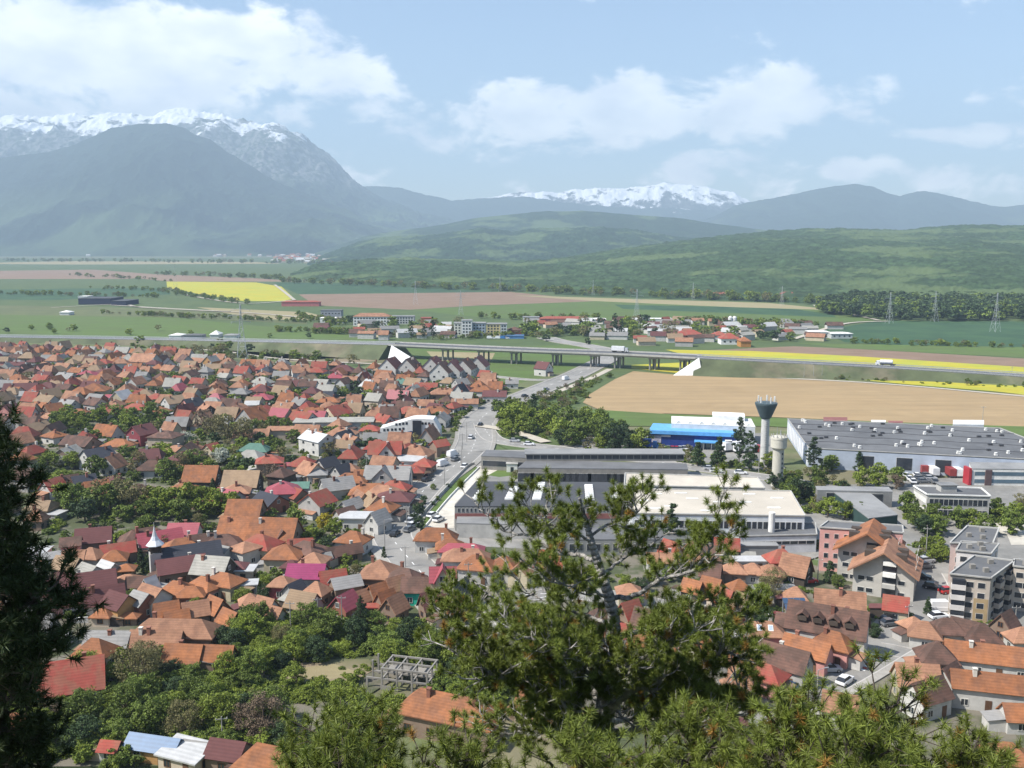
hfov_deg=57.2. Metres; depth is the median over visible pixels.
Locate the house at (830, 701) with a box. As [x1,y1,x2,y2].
[820,689,860,727]
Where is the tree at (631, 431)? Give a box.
[624,429,636,443]
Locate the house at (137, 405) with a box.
[124,401,150,416]
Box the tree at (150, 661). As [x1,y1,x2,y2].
[108,642,169,682]
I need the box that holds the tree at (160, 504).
[145,486,170,514]
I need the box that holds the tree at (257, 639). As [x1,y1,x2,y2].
[249,635,270,648]
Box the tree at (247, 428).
[230,416,252,439]
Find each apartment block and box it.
[320,309,343,316]
[353,313,391,325]
[392,315,414,323]
[421,317,431,324]
[454,322,461,334]
[461,319,472,336]
[472,322,485,335]
[486,323,499,335]
[500,323,506,335]
[948,525,999,581]
[948,555,1014,622]
[955,540,999,567]
[1010,558,1023,611]
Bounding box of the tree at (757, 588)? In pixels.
[744,582,773,606]
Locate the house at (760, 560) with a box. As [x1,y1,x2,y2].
[732,555,766,565]
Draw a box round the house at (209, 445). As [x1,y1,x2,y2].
[201,442,218,457]
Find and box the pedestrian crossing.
[861,653,881,670]
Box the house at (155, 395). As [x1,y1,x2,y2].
[148,391,159,399]
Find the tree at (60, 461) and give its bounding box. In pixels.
[52,455,64,465]
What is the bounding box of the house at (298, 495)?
[288,487,307,504]
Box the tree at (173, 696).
[162,691,184,713]
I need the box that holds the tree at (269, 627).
[256,620,277,637]
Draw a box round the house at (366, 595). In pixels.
[355,588,372,611]
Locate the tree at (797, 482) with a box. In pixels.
[787,476,810,499]
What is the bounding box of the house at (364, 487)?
[347,481,381,497]
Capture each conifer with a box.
[136,548,145,572]
[142,554,149,571]
[209,478,216,488]
[351,595,369,625]
[381,546,386,557]
[622,432,632,448]
[689,442,704,465]
[709,436,726,466]
[822,560,835,582]
[853,451,863,470]
[923,596,932,613]
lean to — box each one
[456,516,544,539]
[548,524,723,554]
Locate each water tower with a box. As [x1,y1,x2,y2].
[755,395,777,465]
[770,427,787,486]
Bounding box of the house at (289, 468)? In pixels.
[277,462,291,469]
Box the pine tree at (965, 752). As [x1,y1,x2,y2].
[891,711,1023,767]
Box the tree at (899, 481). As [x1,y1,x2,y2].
[888,474,904,488]
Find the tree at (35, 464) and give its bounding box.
[31,462,43,469]
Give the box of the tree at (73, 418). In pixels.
[66,409,89,428]
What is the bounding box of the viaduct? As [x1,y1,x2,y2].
[388,342,701,375]
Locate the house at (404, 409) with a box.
[401,405,416,418]
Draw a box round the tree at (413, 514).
[409,512,417,517]
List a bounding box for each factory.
[454,481,623,530]
[626,488,805,537]
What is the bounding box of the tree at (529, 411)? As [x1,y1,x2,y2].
[519,407,537,421]
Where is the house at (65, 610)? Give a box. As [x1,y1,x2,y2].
[52,587,78,614]
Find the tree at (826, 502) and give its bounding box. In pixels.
[815,496,839,515]
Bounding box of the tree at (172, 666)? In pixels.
[157,657,182,674]
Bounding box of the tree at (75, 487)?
[70,482,83,502]
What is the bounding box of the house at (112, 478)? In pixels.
[105,473,125,481]
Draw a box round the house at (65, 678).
[36,651,105,696]
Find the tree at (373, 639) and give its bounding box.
[367,624,389,647]
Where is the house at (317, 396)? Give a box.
[310,391,330,400]
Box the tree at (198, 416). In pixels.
[193,409,215,429]
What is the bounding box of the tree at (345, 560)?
[340,554,352,563]
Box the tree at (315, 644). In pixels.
[303,634,333,660]
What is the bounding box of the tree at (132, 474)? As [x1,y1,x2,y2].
[125,469,140,480]
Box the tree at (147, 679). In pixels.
[122,672,161,703]
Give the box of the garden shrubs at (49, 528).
[1,362,992,639]
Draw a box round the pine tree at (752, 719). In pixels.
[696,710,776,766]
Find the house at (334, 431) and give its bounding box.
[326,426,359,436]
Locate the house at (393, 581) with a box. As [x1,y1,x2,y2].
[384,574,404,592]
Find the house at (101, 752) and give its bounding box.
[89,739,123,762]
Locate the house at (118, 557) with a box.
[100,550,129,565]
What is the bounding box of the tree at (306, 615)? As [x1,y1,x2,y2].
[288,601,322,627]
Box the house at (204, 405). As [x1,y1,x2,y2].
[196,402,215,414]
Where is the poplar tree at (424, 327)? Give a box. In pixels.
[421,323,426,336]
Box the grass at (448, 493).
[423,467,476,525]
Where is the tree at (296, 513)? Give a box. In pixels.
[286,506,308,525]
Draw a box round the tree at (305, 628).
[303,621,317,631]
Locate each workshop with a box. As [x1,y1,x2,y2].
[815,486,892,507]
[834,492,897,523]
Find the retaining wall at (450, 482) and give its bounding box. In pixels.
[416,462,474,518]
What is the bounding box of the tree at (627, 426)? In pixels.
[617,421,629,439]
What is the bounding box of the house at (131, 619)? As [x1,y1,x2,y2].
[116,612,142,625]
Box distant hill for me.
[314,211,766,256]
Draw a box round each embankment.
[0,335,410,359]
[693,355,1023,384]
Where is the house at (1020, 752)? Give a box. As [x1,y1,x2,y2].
[977,741,1023,767]
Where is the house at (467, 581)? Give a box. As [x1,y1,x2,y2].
[454,576,474,611]
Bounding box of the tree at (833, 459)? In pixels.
[823,454,839,470]
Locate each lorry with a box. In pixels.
[611,346,628,352]
[631,438,658,448]
[722,441,740,452]
[733,442,759,453]
[875,360,895,365]
[920,465,928,472]
[928,465,939,476]
[945,466,956,477]
[952,466,962,477]
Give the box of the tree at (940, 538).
[934,535,945,544]
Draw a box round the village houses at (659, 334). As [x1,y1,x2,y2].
[313,316,843,346]
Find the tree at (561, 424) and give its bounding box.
[550,417,574,436]
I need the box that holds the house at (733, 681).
[719,675,762,695]
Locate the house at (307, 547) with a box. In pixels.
[293,539,338,567]
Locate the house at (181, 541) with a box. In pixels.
[161,534,195,547]
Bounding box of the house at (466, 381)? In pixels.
[451,377,470,387]
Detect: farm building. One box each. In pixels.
[678,329,701,336]
[711,331,724,339]
[717,333,738,344]
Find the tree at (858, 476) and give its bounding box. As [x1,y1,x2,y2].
[852,465,871,485]
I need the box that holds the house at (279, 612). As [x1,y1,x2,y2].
[258,604,286,620]
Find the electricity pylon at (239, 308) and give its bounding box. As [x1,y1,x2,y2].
[228,304,250,358]
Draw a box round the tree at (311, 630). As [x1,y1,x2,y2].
[305,624,325,640]
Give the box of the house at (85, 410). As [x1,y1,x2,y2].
[74,407,90,414]
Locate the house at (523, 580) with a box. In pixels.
[508,559,533,588]
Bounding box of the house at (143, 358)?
[128,353,161,363]
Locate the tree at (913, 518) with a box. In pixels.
[906,511,928,529]
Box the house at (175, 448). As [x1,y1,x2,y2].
[167,443,181,456]
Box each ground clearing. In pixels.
[281,659,374,681]
[299,664,353,679]
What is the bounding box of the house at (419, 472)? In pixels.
[399,462,425,480]
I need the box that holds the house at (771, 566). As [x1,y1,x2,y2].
[754,564,785,583]
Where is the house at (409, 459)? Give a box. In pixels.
[395,454,424,464]
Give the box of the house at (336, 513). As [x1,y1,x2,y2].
[332,505,356,526]
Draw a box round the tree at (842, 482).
[837,480,850,485]
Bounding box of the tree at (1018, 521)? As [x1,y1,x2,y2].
[998,510,1023,533]
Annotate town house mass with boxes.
[0,340,755,649]
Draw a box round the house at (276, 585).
[262,575,297,599]
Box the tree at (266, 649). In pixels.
[250,640,280,668]
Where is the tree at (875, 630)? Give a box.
[868,622,883,637]
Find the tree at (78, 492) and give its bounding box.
[59,483,89,512]
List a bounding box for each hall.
[60,310,74,314]
[78,295,92,297]
[78,297,123,304]
[111,299,138,304]
[292,417,374,429]
[523,316,538,321]
[624,472,765,489]
[671,416,754,441]
[712,412,744,421]
[805,330,829,337]
[823,417,846,420]
[828,332,852,338]
[871,420,885,422]
[888,421,902,422]
[953,420,983,426]
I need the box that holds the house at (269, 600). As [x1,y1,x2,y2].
[253,594,280,606]
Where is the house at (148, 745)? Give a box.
[122,731,182,766]
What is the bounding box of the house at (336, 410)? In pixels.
[323,403,352,416]
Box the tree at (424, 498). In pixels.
[419,494,427,503]
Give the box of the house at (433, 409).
[427,405,453,418]
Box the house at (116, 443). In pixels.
[99,436,138,452]
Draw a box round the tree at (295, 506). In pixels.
[291,503,297,508]
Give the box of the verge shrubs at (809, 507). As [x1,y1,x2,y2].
[130,342,1023,562]
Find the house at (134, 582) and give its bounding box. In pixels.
[125,576,167,592]
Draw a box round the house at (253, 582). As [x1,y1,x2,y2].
[239,578,258,593]
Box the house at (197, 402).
[179,397,203,408]
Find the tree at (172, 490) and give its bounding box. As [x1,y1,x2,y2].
[156,486,187,516]
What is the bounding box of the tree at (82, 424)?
[74,417,91,428]
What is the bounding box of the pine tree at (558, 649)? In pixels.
[409,461,777,767]
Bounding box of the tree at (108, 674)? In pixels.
[105,663,128,684]
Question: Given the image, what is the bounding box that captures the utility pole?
[215,716,227,730]
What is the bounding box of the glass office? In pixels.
[963,462,1023,485]
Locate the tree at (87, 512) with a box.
[67,496,96,521]
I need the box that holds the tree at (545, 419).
[534,407,556,429]
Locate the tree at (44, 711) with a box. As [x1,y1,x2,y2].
[28,707,54,715]
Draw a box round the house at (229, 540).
[209,530,242,545]
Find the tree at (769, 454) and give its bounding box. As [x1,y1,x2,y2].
[761,451,772,463]
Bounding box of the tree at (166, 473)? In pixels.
[154,457,179,480]
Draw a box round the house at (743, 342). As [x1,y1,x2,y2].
[736,337,751,346]
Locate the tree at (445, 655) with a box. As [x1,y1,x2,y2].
[439,640,458,665]
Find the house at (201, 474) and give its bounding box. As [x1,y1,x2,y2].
[175,463,222,486]
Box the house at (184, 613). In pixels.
[162,608,190,618]
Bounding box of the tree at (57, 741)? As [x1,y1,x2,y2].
[46,717,75,749]
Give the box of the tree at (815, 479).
[811,476,823,485]
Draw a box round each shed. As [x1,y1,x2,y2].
[168,333,185,336]
[182,333,205,338]
[209,330,222,337]
[223,333,240,337]
[281,301,320,305]
[481,450,525,470]
[503,334,523,338]
[518,449,687,486]
[540,316,587,321]
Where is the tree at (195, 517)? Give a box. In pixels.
[192,512,205,523]
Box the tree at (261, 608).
[239,600,274,625]
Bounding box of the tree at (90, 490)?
[82,486,105,497]
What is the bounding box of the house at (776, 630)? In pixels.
[741,614,784,642]
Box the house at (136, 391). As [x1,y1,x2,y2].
[131,387,149,393]
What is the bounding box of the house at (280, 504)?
[252,490,290,513]
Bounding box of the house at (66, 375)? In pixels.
[55,372,77,379]
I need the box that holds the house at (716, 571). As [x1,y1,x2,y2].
[698,562,722,578]
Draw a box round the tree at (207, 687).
[185,680,218,710]
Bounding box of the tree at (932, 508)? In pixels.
[923,503,947,518]
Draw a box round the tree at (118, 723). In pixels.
[98,715,132,740]
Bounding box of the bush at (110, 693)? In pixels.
[103,684,124,703]
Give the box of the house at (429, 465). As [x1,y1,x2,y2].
[412,456,437,473]
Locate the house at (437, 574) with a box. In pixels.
[429,562,456,589]
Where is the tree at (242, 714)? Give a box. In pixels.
[231,700,265,731]
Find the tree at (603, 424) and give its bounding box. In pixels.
[598,418,620,434]
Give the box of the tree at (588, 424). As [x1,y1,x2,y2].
[572,417,591,434]
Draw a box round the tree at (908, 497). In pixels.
[897,490,918,512]
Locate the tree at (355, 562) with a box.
[352,560,362,570]
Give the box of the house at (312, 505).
[296,488,338,520]
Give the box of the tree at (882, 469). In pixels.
[869,462,888,479]
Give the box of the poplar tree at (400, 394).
[396,389,403,400]
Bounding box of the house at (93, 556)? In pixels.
[84,547,103,565]
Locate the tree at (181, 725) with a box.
[158,699,203,734]
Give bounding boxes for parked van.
[436,458,448,466]
[446,449,457,456]
[930,599,948,610]
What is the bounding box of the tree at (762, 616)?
[755,608,775,621]
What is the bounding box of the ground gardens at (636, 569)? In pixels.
[407,547,1023,765]
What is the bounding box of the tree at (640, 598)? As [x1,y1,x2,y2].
[628,593,643,606]
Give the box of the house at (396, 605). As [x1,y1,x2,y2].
[378,591,411,624]
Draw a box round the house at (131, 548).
[99,540,147,562]
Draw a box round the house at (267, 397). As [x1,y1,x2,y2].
[253,391,273,401]
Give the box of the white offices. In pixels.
[380,415,441,438]
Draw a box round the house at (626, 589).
[614,583,648,605]
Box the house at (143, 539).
[135,527,183,554]
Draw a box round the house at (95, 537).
[74,524,113,548]
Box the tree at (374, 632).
[365,629,378,639]
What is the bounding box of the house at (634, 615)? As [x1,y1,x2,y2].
[627,605,650,629]
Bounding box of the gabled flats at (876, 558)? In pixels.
[832,518,923,601]
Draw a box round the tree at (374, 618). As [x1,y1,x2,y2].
[361,609,388,630]
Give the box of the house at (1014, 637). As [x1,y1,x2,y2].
[1000,626,1023,646]
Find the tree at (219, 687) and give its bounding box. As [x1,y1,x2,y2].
[205,673,228,694]
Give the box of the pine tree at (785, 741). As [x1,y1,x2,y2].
[693,667,882,767]
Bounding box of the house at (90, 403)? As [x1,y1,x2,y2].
[82,396,106,410]
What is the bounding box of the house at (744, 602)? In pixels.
[731,590,754,619]
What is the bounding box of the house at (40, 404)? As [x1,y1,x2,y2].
[34,401,47,407]
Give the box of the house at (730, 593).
[705,586,733,606]
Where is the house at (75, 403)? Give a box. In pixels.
[59,398,80,409]
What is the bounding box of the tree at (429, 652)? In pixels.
[414,634,446,664]
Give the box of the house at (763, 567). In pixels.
[748,564,769,582]
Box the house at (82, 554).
[61,549,85,559]
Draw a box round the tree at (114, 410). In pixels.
[108,404,124,420]
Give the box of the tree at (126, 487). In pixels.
[112,483,132,509]
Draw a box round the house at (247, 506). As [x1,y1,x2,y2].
[217,497,267,518]
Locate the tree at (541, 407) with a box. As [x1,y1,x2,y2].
[537,405,545,410]
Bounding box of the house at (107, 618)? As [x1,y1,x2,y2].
[87,608,123,626]
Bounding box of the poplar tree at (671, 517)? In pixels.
[662,503,681,534]
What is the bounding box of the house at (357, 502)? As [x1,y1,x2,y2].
[335,494,363,510]
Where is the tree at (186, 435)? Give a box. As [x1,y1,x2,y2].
[180,431,195,442]
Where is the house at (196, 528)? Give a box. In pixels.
[166,519,203,536]
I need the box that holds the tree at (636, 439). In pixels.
[630,426,654,448]
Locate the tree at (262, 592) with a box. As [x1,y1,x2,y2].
[256,584,270,596]
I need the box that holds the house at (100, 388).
[84,382,112,393]
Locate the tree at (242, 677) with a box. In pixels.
[229,669,256,688]
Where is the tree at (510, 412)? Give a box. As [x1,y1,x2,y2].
[498,402,521,423]
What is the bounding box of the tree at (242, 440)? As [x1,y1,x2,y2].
[234,437,250,448]
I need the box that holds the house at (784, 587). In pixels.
[769,584,794,602]
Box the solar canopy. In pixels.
[782,598,804,611]
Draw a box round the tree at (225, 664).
[211,649,239,678]
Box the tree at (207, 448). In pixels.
[192,447,211,460]
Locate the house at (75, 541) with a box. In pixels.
[59,536,82,550]
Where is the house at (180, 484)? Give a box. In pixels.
[172,480,197,487]
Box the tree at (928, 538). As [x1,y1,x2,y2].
[919,534,937,549]
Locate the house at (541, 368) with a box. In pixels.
[533,361,553,375]
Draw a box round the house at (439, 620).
[425,597,456,626]
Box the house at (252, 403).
[244,400,260,406]
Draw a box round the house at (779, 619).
[774,611,785,631]
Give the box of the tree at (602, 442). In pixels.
[593,434,610,448]
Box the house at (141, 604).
[129,589,153,620]
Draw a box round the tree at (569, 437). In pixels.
[561,428,578,446]
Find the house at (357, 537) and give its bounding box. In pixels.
[327,527,374,554]
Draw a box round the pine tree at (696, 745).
[598,686,793,767]
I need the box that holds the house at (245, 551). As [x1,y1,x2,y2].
[230,541,262,563]
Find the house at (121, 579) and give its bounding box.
[117,574,142,582]
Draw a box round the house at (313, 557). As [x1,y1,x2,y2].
[298,552,332,566]
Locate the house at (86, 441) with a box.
[58,434,102,449]
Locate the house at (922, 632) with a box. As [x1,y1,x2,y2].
[907,620,956,647]
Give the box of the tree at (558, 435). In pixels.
[552,427,567,443]
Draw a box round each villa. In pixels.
[377,356,400,378]
[397,356,421,373]
[422,355,441,371]
[429,360,452,382]
[447,359,463,378]
[458,357,476,377]
[472,355,490,373]
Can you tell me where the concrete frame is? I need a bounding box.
[366,653,437,693]
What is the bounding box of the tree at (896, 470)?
[887,466,906,482]
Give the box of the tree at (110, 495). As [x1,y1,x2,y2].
[82,482,119,515]
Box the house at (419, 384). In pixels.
[405,382,428,389]
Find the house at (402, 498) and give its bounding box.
[377,488,422,513]
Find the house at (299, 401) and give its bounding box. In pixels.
[291,396,308,406]
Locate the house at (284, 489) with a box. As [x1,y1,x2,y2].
[265,480,301,504]
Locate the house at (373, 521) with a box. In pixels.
[363,507,392,534]
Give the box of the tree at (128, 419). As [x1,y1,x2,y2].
[118,414,138,427]
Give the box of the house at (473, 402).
[447,397,478,409]
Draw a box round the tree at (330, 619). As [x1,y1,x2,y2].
[312,608,344,639]
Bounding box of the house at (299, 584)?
[277,578,306,608]
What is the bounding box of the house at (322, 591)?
[303,581,333,607]
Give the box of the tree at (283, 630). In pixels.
[271,622,292,642]
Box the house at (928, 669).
[889,657,940,695]
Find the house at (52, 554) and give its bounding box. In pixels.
[41,550,60,563]
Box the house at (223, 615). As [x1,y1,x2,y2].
[214,606,237,632]
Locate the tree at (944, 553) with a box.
[936,547,949,561]
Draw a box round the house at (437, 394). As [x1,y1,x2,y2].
[429,386,452,399]
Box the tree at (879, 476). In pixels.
[866,472,888,486]
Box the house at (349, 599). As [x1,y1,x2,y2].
[327,588,362,617]
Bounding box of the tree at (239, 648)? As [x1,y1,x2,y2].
[232,642,248,656]
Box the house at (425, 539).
[413,523,464,552]
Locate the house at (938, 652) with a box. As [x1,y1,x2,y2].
[903,641,961,668]
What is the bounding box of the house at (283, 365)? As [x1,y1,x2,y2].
[272,360,290,371]
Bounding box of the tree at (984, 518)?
[975,512,1000,526]
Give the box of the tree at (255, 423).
[250,418,264,428]
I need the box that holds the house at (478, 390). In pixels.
[470,384,494,396]
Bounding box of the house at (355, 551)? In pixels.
[323,540,364,564]
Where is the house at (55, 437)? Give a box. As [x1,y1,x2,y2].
[39,429,68,444]
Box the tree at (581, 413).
[577,410,590,422]
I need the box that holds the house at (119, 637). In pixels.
[73,629,130,657]
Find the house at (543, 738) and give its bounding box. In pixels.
[529,718,555,740]
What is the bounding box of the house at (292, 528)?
[244,516,304,543]
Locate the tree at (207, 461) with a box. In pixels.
[197,457,215,464]
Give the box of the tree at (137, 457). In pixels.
[126,450,146,470]
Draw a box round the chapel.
[146,527,223,571]
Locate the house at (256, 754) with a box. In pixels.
[224,740,295,767]
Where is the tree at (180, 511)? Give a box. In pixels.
[167,498,192,522]
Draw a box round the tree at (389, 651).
[376,638,404,663]
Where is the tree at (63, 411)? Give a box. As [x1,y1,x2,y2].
[52,407,75,416]
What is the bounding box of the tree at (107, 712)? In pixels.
[97,704,130,723]
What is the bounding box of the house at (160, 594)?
[137,582,174,617]
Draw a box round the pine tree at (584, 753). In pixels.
[499,705,680,767]
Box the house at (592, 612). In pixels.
[588,608,607,628]
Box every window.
[97,619,102,623]
[125,620,130,624]
[163,759,170,767]
[217,763,224,767]
[407,597,412,602]
[439,576,444,581]
[482,460,488,465]
[494,461,499,466]
[500,461,505,466]
[518,473,523,481]
[524,473,533,481]
[558,473,565,481]
[562,473,570,481]
[569,473,578,481]
[569,544,573,550]
[581,473,590,481]
[591,474,597,481]
[598,474,603,481]
[601,474,610,481]
[607,474,616,481]
[617,474,622,482]
[750,577,755,581]
[752,521,756,528]
[757,522,761,528]
[763,522,767,528]
[780,522,784,528]
[786,522,790,528]
[791,522,795,528]
[797,522,801,528]
[806,540,813,543]
[826,493,833,500]
[842,550,849,555]
[842,561,848,566]
[850,552,857,556]
[857,574,864,579]
[857,586,863,591]
[858,456,873,467]
[865,587,872,592]
[866,576,872,581]
[872,494,882,501]
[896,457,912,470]
[898,580,904,585]
[927,710,932,717]
[935,459,951,471]
[948,499,953,505]
[953,499,957,505]
[958,499,962,505]
[960,556,966,561]
[960,698,968,705]
[963,499,967,505]
[964,601,972,607]
[964,612,971,617]
[965,591,972,597]
[966,581,973,587]
[968,500,972,505]
[973,500,977,505]
[975,613,982,619]
[976,603,983,608]
[977,582,985,588]
[977,593,984,598]
[982,500,987,506]
[985,701,991,709]
[997,621,1002,627]
[1013,602,1020,606]
[1014,592,1021,597]
[1015,582,1022,587]
[1016,572,1023,577]
[1018,724,1023,730]
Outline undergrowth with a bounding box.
[7,609,530,767]
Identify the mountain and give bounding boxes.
[365,186,721,220]
[701,184,1023,229]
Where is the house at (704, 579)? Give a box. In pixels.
[700,575,726,598]
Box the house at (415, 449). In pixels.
[402,443,435,460]
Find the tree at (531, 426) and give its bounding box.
[525,419,539,434]
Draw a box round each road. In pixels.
[52,304,228,311]
[117,305,296,316]
[187,294,289,302]
[203,349,380,363]
[275,285,295,299]
[365,450,500,631]
[449,337,621,450]
[466,589,567,633]
[474,423,770,480]
[475,424,549,442]
[497,371,584,380]
[510,584,768,612]
[546,369,611,395]
[739,572,949,731]
[783,378,1023,396]
[794,321,875,338]
[814,305,878,319]
[879,642,911,657]
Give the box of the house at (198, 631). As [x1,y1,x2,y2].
[136,611,223,643]
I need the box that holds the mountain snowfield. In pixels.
[492,182,749,213]
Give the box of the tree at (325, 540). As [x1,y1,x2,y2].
[320,535,334,545]
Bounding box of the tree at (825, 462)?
[819,460,831,470]
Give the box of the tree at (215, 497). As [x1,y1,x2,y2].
[202,487,230,516]
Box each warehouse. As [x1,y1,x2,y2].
[649,423,736,449]
[787,418,1023,475]
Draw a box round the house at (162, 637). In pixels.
[127,626,186,655]
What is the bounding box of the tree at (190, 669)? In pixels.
[178,661,203,676]
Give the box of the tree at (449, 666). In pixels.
[445,656,459,674]
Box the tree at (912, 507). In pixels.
[906,502,925,517]
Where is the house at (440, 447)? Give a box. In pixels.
[428,438,450,456]
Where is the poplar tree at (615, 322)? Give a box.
[609,313,618,331]
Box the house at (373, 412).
[365,407,379,416]
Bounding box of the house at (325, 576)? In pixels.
[318,568,347,585]
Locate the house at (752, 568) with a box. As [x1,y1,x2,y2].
[744,563,760,583]
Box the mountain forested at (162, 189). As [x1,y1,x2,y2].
[0,123,398,255]
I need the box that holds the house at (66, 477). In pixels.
[53,473,78,482]
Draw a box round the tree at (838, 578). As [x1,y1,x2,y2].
[831,573,845,587]
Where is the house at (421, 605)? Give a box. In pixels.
[416,588,446,621]
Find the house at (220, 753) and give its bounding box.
[203,737,253,767]
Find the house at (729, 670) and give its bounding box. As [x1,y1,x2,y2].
[727,657,765,676]
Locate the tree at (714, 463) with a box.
[710,454,719,464]
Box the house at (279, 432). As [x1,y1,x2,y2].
[266,426,293,439]
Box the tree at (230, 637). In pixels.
[219,627,246,644]
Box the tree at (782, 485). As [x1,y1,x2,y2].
[779,482,790,489]
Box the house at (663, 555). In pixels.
[646,548,677,573]
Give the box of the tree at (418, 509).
[412,502,424,514]
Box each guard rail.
[0,334,392,344]
[695,354,1023,375]
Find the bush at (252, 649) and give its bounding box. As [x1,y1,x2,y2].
[247,645,258,651]
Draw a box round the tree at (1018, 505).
[1008,501,1023,512]
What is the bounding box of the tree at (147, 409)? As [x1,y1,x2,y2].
[139,401,159,416]
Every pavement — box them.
[424,466,496,527]
[992,521,1023,544]
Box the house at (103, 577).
[43,568,117,599]
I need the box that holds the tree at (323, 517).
[315,512,333,529]
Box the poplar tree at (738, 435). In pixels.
[731,417,747,461]
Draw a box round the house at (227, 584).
[210,567,254,601]
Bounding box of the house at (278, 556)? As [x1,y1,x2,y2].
[257,539,302,573]
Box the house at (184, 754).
[153,733,208,767]
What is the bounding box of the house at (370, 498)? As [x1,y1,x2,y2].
[363,491,379,508]
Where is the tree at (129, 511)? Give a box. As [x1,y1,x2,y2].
[111,504,134,520]
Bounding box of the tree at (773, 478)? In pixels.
[768,472,784,487]
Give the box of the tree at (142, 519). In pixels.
[135,515,149,528]
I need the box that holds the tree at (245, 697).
[234,691,254,710]
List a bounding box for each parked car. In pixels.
[389,529,400,536]
[402,525,415,532]
[404,517,413,522]
[406,521,418,525]
[421,476,431,481]
[424,473,434,476]
[426,511,438,517]
[432,515,444,521]
[450,456,460,460]
[509,438,519,441]
[523,441,534,445]
[704,465,714,469]
[734,469,747,474]
[808,577,818,583]
[827,663,842,672]
[835,673,854,686]
[879,613,896,619]
[879,617,897,627]
[908,478,916,483]
[913,475,925,478]
[916,478,930,482]
[919,556,935,562]
[920,472,934,475]
[920,571,931,580]
[922,560,934,568]
[922,580,941,589]
[924,475,937,479]
[927,610,948,619]
[930,478,938,482]
[937,585,949,594]
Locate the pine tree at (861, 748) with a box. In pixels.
[780,700,940,767]
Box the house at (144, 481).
[130,479,156,493]
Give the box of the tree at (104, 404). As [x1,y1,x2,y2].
[98,402,109,407]
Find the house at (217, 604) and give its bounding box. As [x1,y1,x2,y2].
[207,594,233,622]
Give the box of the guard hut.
[506,462,517,471]
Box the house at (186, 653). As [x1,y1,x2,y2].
[160,639,213,671]
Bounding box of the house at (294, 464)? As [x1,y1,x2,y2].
[287,454,316,470]
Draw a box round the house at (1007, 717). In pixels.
[980,702,1023,734]
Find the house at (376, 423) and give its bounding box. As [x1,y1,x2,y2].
[373,420,381,425]
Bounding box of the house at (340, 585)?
[327,573,364,600]
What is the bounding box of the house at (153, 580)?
[142,574,164,587]
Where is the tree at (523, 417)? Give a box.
[514,414,533,432]
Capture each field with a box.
[0,258,1023,394]
[0,261,278,264]
[0,270,144,278]
[0,288,169,299]
[0,305,306,323]
[0,315,374,341]
[15,343,385,363]
[104,272,291,281]
[167,282,290,300]
[198,307,320,319]
[207,349,384,363]
[273,282,493,293]
[299,292,587,309]
[407,343,599,382]
[414,301,882,321]
[427,351,494,361]
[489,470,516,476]
[496,369,634,449]
[504,368,612,394]
[516,295,817,309]
[583,371,1023,425]
[590,409,1023,436]
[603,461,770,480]
[616,305,834,316]
[631,362,690,372]
[669,350,1023,373]
[690,362,1022,385]
[722,346,1023,366]
[800,343,1023,356]
[825,321,1023,346]
[869,380,1023,394]
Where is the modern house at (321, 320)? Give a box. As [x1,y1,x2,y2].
[320,317,343,322]
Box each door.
[221,592,225,600]
[834,657,839,664]
[942,705,946,716]
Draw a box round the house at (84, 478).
[71,472,97,483]
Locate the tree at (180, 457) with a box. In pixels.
[171,452,190,466]
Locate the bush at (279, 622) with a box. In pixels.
[265,619,291,628]
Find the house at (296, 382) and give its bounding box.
[287,378,298,386]
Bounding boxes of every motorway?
[3,335,397,344]
[697,355,1023,376]
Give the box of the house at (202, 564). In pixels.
[188,554,237,580]
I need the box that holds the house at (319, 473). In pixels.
[303,468,327,483]
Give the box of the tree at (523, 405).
[516,401,528,420]
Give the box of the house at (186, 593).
[172,586,206,606]
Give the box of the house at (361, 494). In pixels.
[349,489,366,499]
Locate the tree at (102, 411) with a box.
[89,407,108,423]
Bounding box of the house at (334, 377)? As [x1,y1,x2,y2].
[327,372,343,382]
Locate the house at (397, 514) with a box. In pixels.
[363,496,407,521]
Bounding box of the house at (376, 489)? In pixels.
[369,482,404,494]
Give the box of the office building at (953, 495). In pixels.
[913,482,990,520]
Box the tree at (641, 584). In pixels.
[634,576,651,590]
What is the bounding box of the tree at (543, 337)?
[542,334,550,339]
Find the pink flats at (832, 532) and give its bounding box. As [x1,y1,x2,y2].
[819,520,903,571]
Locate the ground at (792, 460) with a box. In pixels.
[0,256,951,767]
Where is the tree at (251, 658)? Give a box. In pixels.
[234,650,266,674]
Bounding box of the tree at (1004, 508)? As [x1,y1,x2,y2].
[1000,506,1018,519]
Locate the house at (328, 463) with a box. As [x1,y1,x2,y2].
[315,455,340,474]
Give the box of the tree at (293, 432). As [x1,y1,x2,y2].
[285,429,299,442]
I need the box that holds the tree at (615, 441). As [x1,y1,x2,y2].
[600,422,626,448]
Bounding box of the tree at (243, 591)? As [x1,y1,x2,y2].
[231,586,251,602]
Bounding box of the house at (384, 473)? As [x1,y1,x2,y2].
[363,464,413,484]
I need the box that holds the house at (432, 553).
[427,533,463,559]
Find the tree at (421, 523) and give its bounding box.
[413,515,425,527]
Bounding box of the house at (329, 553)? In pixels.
[321,551,333,558]
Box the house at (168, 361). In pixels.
[163,357,176,365]
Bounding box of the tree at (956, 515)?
[945,505,970,528]
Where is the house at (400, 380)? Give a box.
[397,377,404,387]
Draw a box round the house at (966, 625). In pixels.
[950,615,980,631]
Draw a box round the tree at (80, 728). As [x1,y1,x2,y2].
[57,713,103,747]
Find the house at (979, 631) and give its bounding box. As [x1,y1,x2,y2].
[963,623,1004,644]
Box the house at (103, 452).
[78,445,115,471]
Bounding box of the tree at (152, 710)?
[127,692,173,732]
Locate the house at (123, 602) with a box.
[98,589,137,616]
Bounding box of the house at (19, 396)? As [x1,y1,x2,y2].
[15,390,36,402]

